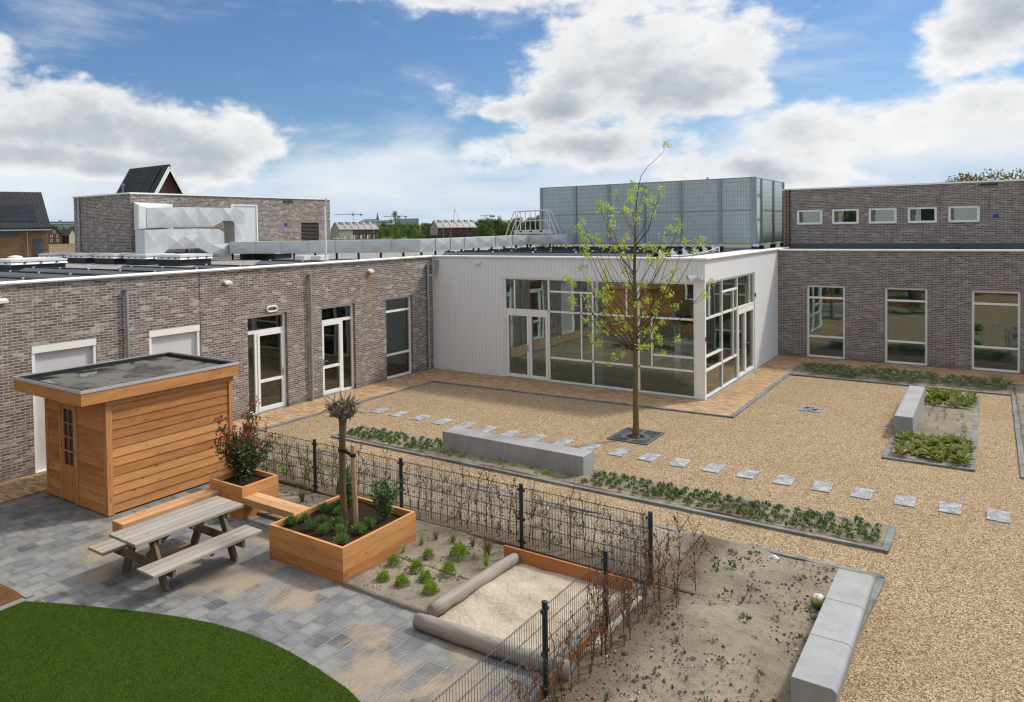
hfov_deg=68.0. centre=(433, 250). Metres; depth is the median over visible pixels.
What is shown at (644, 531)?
hedge sapling
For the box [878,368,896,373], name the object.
fern
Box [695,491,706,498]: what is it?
shrublet
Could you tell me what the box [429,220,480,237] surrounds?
row house terrace
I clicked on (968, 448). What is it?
broad leaf plant
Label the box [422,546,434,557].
green shrub
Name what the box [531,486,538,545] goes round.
hedge sapling
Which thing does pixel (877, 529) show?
shrublet
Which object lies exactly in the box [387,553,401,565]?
green shrub
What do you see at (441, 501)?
hedge sapling
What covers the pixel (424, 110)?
sky
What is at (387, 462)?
hedge sapling
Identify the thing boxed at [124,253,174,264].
skylight
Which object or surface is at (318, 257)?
ballast block
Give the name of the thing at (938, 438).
broad leaf plant
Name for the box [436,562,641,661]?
play sand
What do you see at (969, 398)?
broad leaf plant
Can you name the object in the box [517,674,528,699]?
hedge sapling
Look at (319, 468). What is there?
hedge sapling
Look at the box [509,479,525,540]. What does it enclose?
hedge sapling
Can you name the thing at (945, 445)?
broad leaf plant
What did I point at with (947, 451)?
broad leaf plant
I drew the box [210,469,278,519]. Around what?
wooden planter
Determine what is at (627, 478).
shrublet
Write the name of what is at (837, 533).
shrublet
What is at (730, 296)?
window
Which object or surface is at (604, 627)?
hedge sapling
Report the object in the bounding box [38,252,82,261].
skylight
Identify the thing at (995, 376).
fern
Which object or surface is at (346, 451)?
tree tie
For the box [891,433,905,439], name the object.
broad leaf plant
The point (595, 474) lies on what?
shrublet
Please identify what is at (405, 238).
meadow ground
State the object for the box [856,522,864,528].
shrublet
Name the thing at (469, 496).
hedge sapling
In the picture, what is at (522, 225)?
broadleaf tree
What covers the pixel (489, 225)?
broadleaf tree
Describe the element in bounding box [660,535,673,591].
hedge sapling
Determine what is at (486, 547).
grass tuft
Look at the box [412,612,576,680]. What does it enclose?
sandbox log
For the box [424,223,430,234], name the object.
broadleaf tree
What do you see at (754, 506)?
shrublet
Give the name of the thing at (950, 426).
soil bed
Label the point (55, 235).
house
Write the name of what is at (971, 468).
bed kerb
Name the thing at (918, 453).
broad leaf plant
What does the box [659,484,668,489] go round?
shrublet
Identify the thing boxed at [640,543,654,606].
hedge sapling
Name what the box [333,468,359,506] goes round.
evergreen shrub
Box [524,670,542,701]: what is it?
hedge sapling
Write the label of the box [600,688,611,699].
weed
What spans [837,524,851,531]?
shrublet
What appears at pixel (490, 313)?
pavilion
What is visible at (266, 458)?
hedge sapling
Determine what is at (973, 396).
broad leaf plant
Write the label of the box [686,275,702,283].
horn loudspeaker
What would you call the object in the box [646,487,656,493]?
shrublet
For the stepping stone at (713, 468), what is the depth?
16.00 m
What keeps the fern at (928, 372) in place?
on the soil bed at (1007, 389)
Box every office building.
[360,219,392,232]
[398,218,418,231]
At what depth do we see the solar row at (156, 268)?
22.50 m
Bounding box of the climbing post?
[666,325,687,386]
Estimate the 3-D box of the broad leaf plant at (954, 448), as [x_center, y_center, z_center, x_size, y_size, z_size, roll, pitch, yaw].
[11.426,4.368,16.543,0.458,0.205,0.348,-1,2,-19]
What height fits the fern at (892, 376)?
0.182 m
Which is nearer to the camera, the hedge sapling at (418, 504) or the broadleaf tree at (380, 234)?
the hedge sapling at (418, 504)
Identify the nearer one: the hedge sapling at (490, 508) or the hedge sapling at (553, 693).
the hedge sapling at (553, 693)
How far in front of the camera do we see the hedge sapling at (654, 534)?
10.36 m
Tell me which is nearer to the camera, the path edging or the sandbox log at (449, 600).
the sandbox log at (449, 600)
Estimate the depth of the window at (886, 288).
27.18 m
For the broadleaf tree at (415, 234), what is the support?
on the meadow ground at (405, 238)
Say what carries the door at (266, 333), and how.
in the brick wing at (333, 325)
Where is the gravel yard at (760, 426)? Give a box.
[254,356,1023,701]
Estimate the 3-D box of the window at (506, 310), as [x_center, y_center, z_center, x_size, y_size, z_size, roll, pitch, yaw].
[5.149,2.647,24.273,6.572,3.452,0.090,0,2,37]
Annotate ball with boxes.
[810,593,824,609]
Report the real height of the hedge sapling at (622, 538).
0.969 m
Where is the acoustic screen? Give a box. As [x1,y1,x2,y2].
[539,177,784,250]
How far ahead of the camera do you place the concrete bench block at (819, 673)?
7.99 m
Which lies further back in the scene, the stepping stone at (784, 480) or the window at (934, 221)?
the window at (934, 221)
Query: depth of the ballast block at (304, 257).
30.23 m
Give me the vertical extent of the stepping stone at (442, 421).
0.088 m
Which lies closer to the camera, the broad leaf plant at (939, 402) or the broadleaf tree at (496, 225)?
the broad leaf plant at (939, 402)
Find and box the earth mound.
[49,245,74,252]
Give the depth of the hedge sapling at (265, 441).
16.07 m
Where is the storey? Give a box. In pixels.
[782,179,1023,248]
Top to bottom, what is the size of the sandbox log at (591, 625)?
0.192 m
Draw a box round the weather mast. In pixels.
[324,198,326,260]
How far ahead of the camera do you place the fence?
10.91 m
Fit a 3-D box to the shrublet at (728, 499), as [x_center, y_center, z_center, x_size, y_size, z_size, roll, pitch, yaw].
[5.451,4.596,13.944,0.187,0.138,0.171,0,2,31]
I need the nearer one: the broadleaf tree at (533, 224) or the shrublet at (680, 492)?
the shrublet at (680, 492)
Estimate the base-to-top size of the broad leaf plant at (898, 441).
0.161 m
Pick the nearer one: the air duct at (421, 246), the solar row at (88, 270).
the solar row at (88, 270)
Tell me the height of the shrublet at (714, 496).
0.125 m
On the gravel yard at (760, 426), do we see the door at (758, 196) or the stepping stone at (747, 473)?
the stepping stone at (747, 473)
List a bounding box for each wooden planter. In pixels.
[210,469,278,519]
[269,495,415,584]
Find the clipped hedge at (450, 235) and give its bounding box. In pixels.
[406,233,513,237]
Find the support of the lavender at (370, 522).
in the wooden planter at (299, 546)
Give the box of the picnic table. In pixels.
[88,496,261,591]
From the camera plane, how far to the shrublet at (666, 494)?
14.28 m
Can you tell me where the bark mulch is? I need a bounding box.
[0,584,23,605]
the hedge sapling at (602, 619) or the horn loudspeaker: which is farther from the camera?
the horn loudspeaker
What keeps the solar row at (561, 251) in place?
on the pavilion
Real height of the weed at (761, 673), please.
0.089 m
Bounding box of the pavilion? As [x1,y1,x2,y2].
[432,246,788,400]
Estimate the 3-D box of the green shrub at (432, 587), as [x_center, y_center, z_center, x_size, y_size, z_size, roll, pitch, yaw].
[-0.041,4.729,10.603,0.263,0.209,0.300,0,2,22]
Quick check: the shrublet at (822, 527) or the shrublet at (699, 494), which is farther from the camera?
the shrublet at (699, 494)
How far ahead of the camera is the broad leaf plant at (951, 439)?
17.27 m
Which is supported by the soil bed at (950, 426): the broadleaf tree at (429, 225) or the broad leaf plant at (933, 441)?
the broad leaf plant at (933, 441)
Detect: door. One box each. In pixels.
[58,401,79,504]
[231,204,257,254]
[247,312,287,414]
[322,303,355,396]
[506,313,548,380]
[738,307,753,378]
[757,195,760,241]
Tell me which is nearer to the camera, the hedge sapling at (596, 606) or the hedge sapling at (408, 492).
the hedge sapling at (596, 606)
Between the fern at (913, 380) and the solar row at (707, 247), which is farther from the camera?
the solar row at (707, 247)
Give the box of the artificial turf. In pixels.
[0,602,359,701]
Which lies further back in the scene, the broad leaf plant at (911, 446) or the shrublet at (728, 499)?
the broad leaf plant at (911, 446)
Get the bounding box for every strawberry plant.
[697,538,708,545]
[712,562,718,570]
[727,548,737,554]
[727,559,736,568]
[747,546,760,554]
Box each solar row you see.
[0,270,115,277]
[0,275,50,281]
[19,267,164,273]
[118,266,212,271]
[193,264,258,267]
[255,260,325,264]
[443,251,657,256]
[464,250,675,256]
[488,249,686,256]
[505,248,696,255]
[521,247,706,254]
[535,246,716,253]
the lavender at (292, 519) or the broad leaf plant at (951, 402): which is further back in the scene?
the broad leaf plant at (951, 402)
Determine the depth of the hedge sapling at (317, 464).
15.13 m
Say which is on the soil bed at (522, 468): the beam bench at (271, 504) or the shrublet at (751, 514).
the shrublet at (751, 514)
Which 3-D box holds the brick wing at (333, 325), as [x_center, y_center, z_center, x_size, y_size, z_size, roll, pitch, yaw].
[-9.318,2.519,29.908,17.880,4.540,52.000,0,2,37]
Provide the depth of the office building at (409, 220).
998.66 m
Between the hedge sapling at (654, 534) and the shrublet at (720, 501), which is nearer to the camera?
the hedge sapling at (654, 534)
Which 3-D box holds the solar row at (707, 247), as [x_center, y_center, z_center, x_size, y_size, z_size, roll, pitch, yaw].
[7.878,-0.068,31.882,7.650,0.285,1.305,0,2,37]
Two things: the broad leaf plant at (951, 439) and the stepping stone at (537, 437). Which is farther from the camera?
the stepping stone at (537, 437)
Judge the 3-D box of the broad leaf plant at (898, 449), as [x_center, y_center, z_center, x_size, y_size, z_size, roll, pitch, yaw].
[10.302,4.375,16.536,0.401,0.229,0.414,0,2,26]
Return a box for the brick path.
[0,355,1023,503]
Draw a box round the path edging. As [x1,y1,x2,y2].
[235,365,1023,436]
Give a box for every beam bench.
[112,488,218,547]
[242,492,308,516]
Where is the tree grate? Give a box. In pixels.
[607,427,664,445]
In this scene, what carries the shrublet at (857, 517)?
on the soil bed at (522, 468)
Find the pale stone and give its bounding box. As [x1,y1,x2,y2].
[769,555,779,559]
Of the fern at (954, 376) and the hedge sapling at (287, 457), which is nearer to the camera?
the hedge sapling at (287, 457)
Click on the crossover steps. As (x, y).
(535, 231)
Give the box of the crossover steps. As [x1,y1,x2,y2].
[501,209,566,248]
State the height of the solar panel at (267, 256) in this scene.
0.404 m
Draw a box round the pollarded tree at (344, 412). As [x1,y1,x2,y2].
[320,390,366,524]
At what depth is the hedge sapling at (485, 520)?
12.74 m
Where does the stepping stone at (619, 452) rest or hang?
on the gravel yard at (760, 426)
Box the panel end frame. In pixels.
[658,245,719,256]
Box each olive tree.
[945,172,983,181]
[977,168,1023,180]
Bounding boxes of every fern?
[807,366,820,372]
[835,369,850,375]
[846,368,859,375]
[856,367,870,372]
[870,369,885,375]
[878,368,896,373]
[883,374,902,380]
[884,370,901,377]
[901,373,919,378]
[908,377,921,382]
[915,370,933,375]
[924,375,938,380]
[925,379,940,383]
[948,374,966,380]
[950,378,968,385]
[982,378,997,385]
[986,375,1007,382]
[989,381,1006,388]
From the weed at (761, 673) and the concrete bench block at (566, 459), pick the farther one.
the concrete bench block at (566, 459)
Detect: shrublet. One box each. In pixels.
[592,472,601,477]
[613,479,621,486]
[621,474,629,480]
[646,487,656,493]
[651,492,660,498]
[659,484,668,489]
[660,491,668,496]
[665,493,674,500]
[669,485,678,492]
[676,489,686,495]
[683,496,695,504]
[686,492,695,497]
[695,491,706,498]
[697,498,707,503]
[710,493,718,498]
[713,498,723,504]
[723,496,732,502]
[742,510,753,517]
[750,502,759,508]
[755,508,764,514]
[761,501,770,506]
[762,512,770,518]
[771,505,780,511]
[773,514,784,522]
[784,520,795,527]
[792,511,801,517]
[798,516,810,522]
[803,511,815,519]
[813,510,822,516]
[815,518,827,525]
[817,523,828,532]
[825,510,834,517]
[832,528,842,536]
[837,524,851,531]
[845,530,855,537]
[854,514,864,523]
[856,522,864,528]
[856,530,868,537]
[863,535,875,542]
[869,531,880,539]
[871,527,881,532]
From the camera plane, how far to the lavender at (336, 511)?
12.51 m
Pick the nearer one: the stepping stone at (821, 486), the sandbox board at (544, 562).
the sandbox board at (544, 562)
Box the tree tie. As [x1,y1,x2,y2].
[338,448,355,457]
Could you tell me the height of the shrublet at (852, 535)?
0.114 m
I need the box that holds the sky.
[0,0,1023,231]
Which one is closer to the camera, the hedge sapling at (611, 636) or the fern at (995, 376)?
the hedge sapling at (611, 636)
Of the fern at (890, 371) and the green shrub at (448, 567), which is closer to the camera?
the green shrub at (448, 567)
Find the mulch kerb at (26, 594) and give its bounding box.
[0,576,34,610]
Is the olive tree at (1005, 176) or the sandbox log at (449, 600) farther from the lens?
the olive tree at (1005, 176)
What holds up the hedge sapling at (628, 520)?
on the soil bed at (781, 571)
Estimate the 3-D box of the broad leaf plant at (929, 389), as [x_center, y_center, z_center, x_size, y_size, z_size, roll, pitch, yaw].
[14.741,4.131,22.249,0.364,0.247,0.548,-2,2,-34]
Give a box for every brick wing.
[0,246,534,482]
[778,247,1023,373]
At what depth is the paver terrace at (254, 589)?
10.67 m
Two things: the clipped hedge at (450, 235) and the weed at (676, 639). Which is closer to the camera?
the weed at (676, 639)
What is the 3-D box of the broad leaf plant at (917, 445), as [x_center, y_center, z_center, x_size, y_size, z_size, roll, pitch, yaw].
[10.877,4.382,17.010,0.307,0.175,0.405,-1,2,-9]
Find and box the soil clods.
[259,371,1023,701]
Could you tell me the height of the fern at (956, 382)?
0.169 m
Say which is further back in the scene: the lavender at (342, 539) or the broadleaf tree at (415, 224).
the broadleaf tree at (415, 224)
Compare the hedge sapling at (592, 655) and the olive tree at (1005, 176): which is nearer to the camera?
the hedge sapling at (592, 655)
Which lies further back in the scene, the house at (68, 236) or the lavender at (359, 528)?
the house at (68, 236)
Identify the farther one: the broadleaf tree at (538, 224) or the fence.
the broadleaf tree at (538, 224)
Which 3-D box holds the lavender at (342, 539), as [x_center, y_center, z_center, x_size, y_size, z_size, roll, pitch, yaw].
[-1.377,4.328,11.379,0.332,0.217,0.367,-1,2,-11]
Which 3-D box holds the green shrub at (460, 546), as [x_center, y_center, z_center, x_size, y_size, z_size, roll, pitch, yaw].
[0.399,4.673,11.819,0.326,0.235,0.337,0,2,18]
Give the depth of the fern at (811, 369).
25.62 m
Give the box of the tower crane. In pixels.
[334,212,361,220]
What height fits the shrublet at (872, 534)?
0.132 m
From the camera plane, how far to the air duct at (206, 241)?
30.32 m
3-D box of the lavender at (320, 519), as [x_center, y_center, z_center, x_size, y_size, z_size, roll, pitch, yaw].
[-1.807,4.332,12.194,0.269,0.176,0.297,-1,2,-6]
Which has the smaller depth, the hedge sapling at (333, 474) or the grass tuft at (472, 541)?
the grass tuft at (472, 541)
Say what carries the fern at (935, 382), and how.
on the soil bed at (1007, 389)
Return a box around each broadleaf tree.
[377,231,383,238]
[378,222,387,235]
[382,229,389,237]
[384,224,394,234]
[400,224,408,236]
[410,222,421,234]
[412,229,418,238]
[422,223,428,234]
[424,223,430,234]
[476,223,490,236]
[482,219,491,228]
[485,222,495,234]
[488,228,494,235]
[489,219,504,235]
[500,220,510,233]
[510,219,527,234]
[521,218,534,229]
[528,222,537,234]
[533,215,539,234]
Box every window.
[0,231,17,236]
[33,238,43,255]
[386,295,412,379]
[504,277,695,398]
[706,272,753,397]
[797,209,821,225]
[807,285,844,359]
[832,208,858,224]
[868,208,896,223]
[885,287,927,366]
[907,206,936,223]
[948,205,979,222]
[971,290,1020,373]
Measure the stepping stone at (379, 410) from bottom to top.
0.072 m
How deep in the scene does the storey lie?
29.34 m
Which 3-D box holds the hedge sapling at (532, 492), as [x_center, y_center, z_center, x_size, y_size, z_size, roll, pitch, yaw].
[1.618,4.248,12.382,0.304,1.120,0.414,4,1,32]
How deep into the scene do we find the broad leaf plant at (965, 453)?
16.14 m
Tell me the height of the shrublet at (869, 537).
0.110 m
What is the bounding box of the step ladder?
[538,319,564,370]
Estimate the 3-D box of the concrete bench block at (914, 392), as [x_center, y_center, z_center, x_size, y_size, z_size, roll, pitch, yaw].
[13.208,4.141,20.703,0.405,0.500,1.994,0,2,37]
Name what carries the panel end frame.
on the pavilion
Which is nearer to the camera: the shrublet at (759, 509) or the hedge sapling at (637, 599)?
the hedge sapling at (637, 599)
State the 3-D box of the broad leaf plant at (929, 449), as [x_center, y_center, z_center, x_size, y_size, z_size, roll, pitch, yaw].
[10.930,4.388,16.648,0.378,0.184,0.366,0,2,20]
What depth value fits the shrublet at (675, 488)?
14.55 m
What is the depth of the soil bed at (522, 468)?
14.62 m
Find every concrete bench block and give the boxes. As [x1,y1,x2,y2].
[442,427,517,461]
[508,438,593,475]
[791,634,851,701]
[810,598,863,680]
[826,568,873,638]
[893,399,919,436]
[902,386,924,414]
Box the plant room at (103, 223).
[72,192,330,257]
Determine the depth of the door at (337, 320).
24.12 m
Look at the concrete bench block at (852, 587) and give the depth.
9.77 m
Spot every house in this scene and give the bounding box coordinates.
[0,191,50,258]
[48,225,62,243]
[61,229,74,243]
[116,164,185,193]
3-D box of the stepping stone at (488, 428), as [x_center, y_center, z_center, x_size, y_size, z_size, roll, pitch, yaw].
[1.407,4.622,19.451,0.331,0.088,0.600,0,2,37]
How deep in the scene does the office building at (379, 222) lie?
996.03 m
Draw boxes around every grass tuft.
[294,486,309,502]
[415,535,423,544]
[429,527,441,539]
[446,531,458,542]
[468,535,478,546]
[475,550,494,566]
[477,532,497,554]
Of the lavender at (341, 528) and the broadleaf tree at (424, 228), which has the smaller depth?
the lavender at (341, 528)
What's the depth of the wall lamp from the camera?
21.67 m
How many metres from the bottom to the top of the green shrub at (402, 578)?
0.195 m
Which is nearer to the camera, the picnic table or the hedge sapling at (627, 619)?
the hedge sapling at (627, 619)
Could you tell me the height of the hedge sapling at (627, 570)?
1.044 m
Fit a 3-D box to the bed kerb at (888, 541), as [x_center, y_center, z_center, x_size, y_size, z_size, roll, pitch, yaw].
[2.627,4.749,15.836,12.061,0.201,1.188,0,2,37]
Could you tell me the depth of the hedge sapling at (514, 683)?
7.36 m
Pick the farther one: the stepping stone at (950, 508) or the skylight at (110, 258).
the skylight at (110, 258)
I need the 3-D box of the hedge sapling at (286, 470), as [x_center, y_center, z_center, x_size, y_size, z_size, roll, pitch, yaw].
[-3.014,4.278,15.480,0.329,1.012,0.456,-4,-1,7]
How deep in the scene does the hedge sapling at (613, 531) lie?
11.37 m
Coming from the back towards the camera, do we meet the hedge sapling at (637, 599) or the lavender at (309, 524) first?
the lavender at (309, 524)
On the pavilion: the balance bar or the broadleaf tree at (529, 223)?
the balance bar
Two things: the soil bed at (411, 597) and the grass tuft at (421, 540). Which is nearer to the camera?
the soil bed at (411, 597)
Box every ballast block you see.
[295,255,312,259]
[311,255,328,259]
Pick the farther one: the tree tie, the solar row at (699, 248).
the solar row at (699, 248)
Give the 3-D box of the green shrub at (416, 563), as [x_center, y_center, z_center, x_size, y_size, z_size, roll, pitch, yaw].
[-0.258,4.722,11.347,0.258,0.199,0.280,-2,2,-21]
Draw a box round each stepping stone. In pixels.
[370,408,390,413]
[389,411,410,416]
[410,414,431,420]
[431,418,452,424]
[453,422,475,427]
[477,425,498,432]
[500,429,522,436]
[526,434,547,440]
[551,438,574,445]
[579,443,601,450]
[608,447,630,456]
[637,452,660,461]
[668,458,691,467]
[701,463,724,473]
[736,468,759,479]
[772,474,796,485]
[810,481,833,492]
[850,487,874,499]
[893,494,915,507]
[938,501,960,515]
[986,508,1009,523]
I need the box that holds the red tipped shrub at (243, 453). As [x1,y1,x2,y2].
[210,396,278,483]
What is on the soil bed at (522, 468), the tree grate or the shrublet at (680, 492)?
the shrublet at (680, 492)
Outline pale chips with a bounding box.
[282,373,965,701]
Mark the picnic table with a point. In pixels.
(155, 533)
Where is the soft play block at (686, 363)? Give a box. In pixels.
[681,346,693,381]
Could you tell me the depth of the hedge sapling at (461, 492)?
12.95 m
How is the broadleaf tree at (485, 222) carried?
on the meadow ground at (405, 238)
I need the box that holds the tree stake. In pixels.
[350,444,358,525]
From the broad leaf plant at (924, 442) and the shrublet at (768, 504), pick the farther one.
the broad leaf plant at (924, 442)
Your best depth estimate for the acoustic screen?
33.86 m
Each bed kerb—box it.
[255,434,884,636]
[331,425,895,553]
[790,373,1023,478]
[882,397,978,471]
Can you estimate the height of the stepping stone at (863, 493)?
0.088 m
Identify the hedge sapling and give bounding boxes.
[260,436,271,470]
[262,420,266,470]
[268,443,278,473]
[271,444,277,473]
[275,433,285,476]
[280,438,295,479]
[281,457,298,480]
[283,441,292,476]
[289,435,307,480]
[297,447,313,484]
[299,441,312,479]
[311,454,322,481]
[316,447,325,486]
[317,448,323,486]
[324,439,338,487]
[328,436,338,494]
[355,442,366,485]
[358,455,369,491]
[370,449,376,498]
[381,446,390,486]
[404,467,411,509]
[415,461,424,513]
[420,472,428,514]
[425,459,435,518]
[438,471,451,520]
[441,469,452,514]
[448,459,461,516]
[457,461,466,526]
[462,463,475,528]
[473,470,484,530]
[479,459,495,531]
[484,465,496,533]
[492,483,504,535]
[502,475,517,537]
[506,666,530,701]
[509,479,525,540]
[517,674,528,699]
[523,474,540,541]
[523,655,548,701]
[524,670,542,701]
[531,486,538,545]
[533,488,548,540]
[540,501,553,550]
[543,625,565,701]
[543,644,565,701]
[549,630,574,699]
[554,498,566,549]
[555,618,581,691]
[560,481,581,543]
[567,611,584,682]
[568,509,582,551]
[576,486,589,555]
[581,567,593,671]
[585,622,601,677]
[587,587,612,664]
[589,498,603,563]
[589,570,609,655]
[595,503,608,555]
[597,569,614,646]
[597,590,612,662]
[602,505,615,560]
[603,577,618,648]
[608,566,640,639]
[614,513,626,564]
[614,581,635,645]
[619,565,637,621]
[621,553,637,624]
[624,512,639,569]
[632,578,644,622]
[635,500,647,572]
[635,541,656,611]
[639,572,656,618]
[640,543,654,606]
[643,533,657,605]
[646,539,667,616]
[650,528,672,592]
[653,538,669,589]
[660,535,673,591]
[663,525,676,606]
[671,511,694,597]
[682,510,704,589]
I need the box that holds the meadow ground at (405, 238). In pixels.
[49,232,779,357]
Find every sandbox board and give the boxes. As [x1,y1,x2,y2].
[504,545,632,590]
[539,590,633,696]
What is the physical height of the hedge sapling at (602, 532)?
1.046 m
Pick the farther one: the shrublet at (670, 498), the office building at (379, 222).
the office building at (379, 222)
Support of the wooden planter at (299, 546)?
on the paver terrace at (254, 589)
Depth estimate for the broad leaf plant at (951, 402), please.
20.82 m
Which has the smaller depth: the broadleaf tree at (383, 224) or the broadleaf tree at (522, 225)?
the broadleaf tree at (522, 225)
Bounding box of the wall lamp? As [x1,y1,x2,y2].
[266,305,277,312]
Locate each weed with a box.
[548,535,560,547]
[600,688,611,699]
[650,612,659,619]
[672,633,680,642]
[738,612,754,622]
[756,671,766,679]
[795,631,807,643]
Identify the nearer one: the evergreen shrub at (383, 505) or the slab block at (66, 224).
the evergreen shrub at (383, 505)
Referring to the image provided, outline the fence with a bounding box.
[243,426,652,701]
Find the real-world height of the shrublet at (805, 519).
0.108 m
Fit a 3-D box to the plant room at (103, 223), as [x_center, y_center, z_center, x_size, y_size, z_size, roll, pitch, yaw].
[-11.065,-0.693,37.920,4.690,3.960,12.100,0,2,37]
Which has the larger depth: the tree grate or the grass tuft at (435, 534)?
the tree grate
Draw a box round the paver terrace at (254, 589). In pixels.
[0,483,647,701]
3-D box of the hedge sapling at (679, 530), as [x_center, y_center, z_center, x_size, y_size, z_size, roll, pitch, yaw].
[3.474,4.200,10.456,0.295,1.261,0.325,-1,2,8]
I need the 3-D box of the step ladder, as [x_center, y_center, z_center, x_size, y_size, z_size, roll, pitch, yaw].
[4.340,3.397,27.538,0.640,1.828,0.964,0,2,37]
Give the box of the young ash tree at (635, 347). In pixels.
[562,140,715,438]
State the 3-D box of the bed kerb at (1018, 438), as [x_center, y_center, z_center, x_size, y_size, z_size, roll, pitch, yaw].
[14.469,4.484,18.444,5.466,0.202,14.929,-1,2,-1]
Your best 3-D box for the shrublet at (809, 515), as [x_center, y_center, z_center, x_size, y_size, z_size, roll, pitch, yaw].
[6.520,4.589,13.059,0.228,0.163,0.204,0,2,23]
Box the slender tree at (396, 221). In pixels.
[389,211,401,239]
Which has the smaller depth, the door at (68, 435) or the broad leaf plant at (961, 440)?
the door at (68, 435)
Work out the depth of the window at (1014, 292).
25.59 m
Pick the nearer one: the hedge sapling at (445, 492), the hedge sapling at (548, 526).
the hedge sapling at (548, 526)
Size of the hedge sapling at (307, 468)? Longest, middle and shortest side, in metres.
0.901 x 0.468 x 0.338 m
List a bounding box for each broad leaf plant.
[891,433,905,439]
[892,443,912,454]
[895,438,907,444]
[900,428,917,435]
[900,432,910,439]
[904,440,924,448]
[906,444,920,451]
[910,449,923,456]
[911,433,922,439]
[913,437,932,447]
[917,444,934,452]
[920,431,935,439]
[921,448,940,456]
[923,436,946,446]
[925,385,942,392]
[925,392,938,398]
[927,453,943,460]
[931,436,947,444]
[933,398,945,404]
[934,450,953,458]
[935,442,955,449]
[937,393,946,399]
[937,434,957,443]
[939,446,958,455]
[941,389,954,395]
[941,444,962,453]
[944,398,961,405]
[947,394,962,400]
[950,449,974,459]
[950,454,970,463]
[955,436,974,444]
[955,441,975,451]
[955,443,976,452]
[958,400,973,406]
[963,395,977,402]
[966,394,979,400]
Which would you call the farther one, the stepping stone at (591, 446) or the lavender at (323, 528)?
the stepping stone at (591, 446)
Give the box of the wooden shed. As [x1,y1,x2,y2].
[13,352,238,516]
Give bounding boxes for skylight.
[0,257,67,271]
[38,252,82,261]
[66,252,102,263]
[93,253,135,263]
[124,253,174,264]
[156,253,212,265]
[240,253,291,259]
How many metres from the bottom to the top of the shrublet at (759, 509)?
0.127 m
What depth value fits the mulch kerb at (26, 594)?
10.90 m
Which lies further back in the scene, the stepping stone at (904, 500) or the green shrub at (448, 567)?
the stepping stone at (904, 500)
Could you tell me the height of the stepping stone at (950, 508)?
0.088 m
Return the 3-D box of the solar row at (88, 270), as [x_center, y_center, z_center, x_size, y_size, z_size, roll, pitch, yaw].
[-9.938,0.602,22.319,7.400,0.205,1.305,0,2,37]
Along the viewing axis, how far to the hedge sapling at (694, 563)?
10.57 m
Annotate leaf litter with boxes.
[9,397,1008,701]
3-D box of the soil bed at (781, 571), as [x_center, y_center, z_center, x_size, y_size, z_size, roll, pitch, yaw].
[0.244,4.774,14.277,13.930,0.161,2.060,0,2,37]
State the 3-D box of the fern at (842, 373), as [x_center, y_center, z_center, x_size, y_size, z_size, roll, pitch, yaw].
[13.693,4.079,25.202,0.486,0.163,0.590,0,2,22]
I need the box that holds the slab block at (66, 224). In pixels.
[49,220,73,229]
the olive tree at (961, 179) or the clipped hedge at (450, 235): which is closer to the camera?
the olive tree at (961, 179)
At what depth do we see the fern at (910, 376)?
24.20 m
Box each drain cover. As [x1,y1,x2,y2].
[798,406,822,412]
[884,423,893,427]
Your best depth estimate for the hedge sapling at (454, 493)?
13.08 m
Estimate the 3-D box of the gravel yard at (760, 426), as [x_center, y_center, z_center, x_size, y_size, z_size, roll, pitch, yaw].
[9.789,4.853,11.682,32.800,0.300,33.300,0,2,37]
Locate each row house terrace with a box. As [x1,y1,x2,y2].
[330,222,379,239]
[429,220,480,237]
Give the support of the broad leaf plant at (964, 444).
on the soil bed at (950, 426)
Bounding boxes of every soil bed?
[238,434,876,625]
[257,483,519,579]
[337,427,888,546]
[343,556,466,613]
[542,584,812,701]
[792,366,1011,393]
[888,392,974,467]
[1014,385,1023,450]
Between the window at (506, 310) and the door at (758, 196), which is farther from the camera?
the door at (758, 196)
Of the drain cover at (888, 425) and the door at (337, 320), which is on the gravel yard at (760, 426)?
the drain cover at (888, 425)
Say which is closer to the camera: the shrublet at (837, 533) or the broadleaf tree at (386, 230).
the shrublet at (837, 533)
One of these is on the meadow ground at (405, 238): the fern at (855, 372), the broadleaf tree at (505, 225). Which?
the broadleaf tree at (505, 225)
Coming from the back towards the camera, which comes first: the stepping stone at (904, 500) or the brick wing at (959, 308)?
the brick wing at (959, 308)
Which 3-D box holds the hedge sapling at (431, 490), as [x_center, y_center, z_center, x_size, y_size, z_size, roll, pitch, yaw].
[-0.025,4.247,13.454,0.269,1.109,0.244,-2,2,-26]
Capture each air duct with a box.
[133,202,244,242]
[135,228,229,253]
[229,234,570,259]
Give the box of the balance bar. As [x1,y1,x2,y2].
[603,365,642,368]
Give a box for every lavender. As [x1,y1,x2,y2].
[283,514,298,524]
[299,512,310,521]
[301,518,315,529]
[313,514,327,523]
[315,522,331,533]
[317,500,331,512]
[327,515,344,526]
[329,499,339,507]
[331,505,339,515]
[332,523,348,533]
[332,531,351,544]
[350,522,368,534]
[358,516,376,527]
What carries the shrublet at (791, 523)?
on the soil bed at (522, 468)
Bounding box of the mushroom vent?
[8,255,22,257]
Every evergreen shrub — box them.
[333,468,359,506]
[367,473,401,521]
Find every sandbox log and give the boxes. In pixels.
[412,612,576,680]
[426,553,519,616]
[559,590,635,659]
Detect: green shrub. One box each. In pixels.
[376,568,389,582]
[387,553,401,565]
[394,572,410,587]
[409,558,423,572]
[415,568,431,583]
[421,579,440,595]
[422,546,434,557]
[439,561,456,574]
[449,541,469,558]

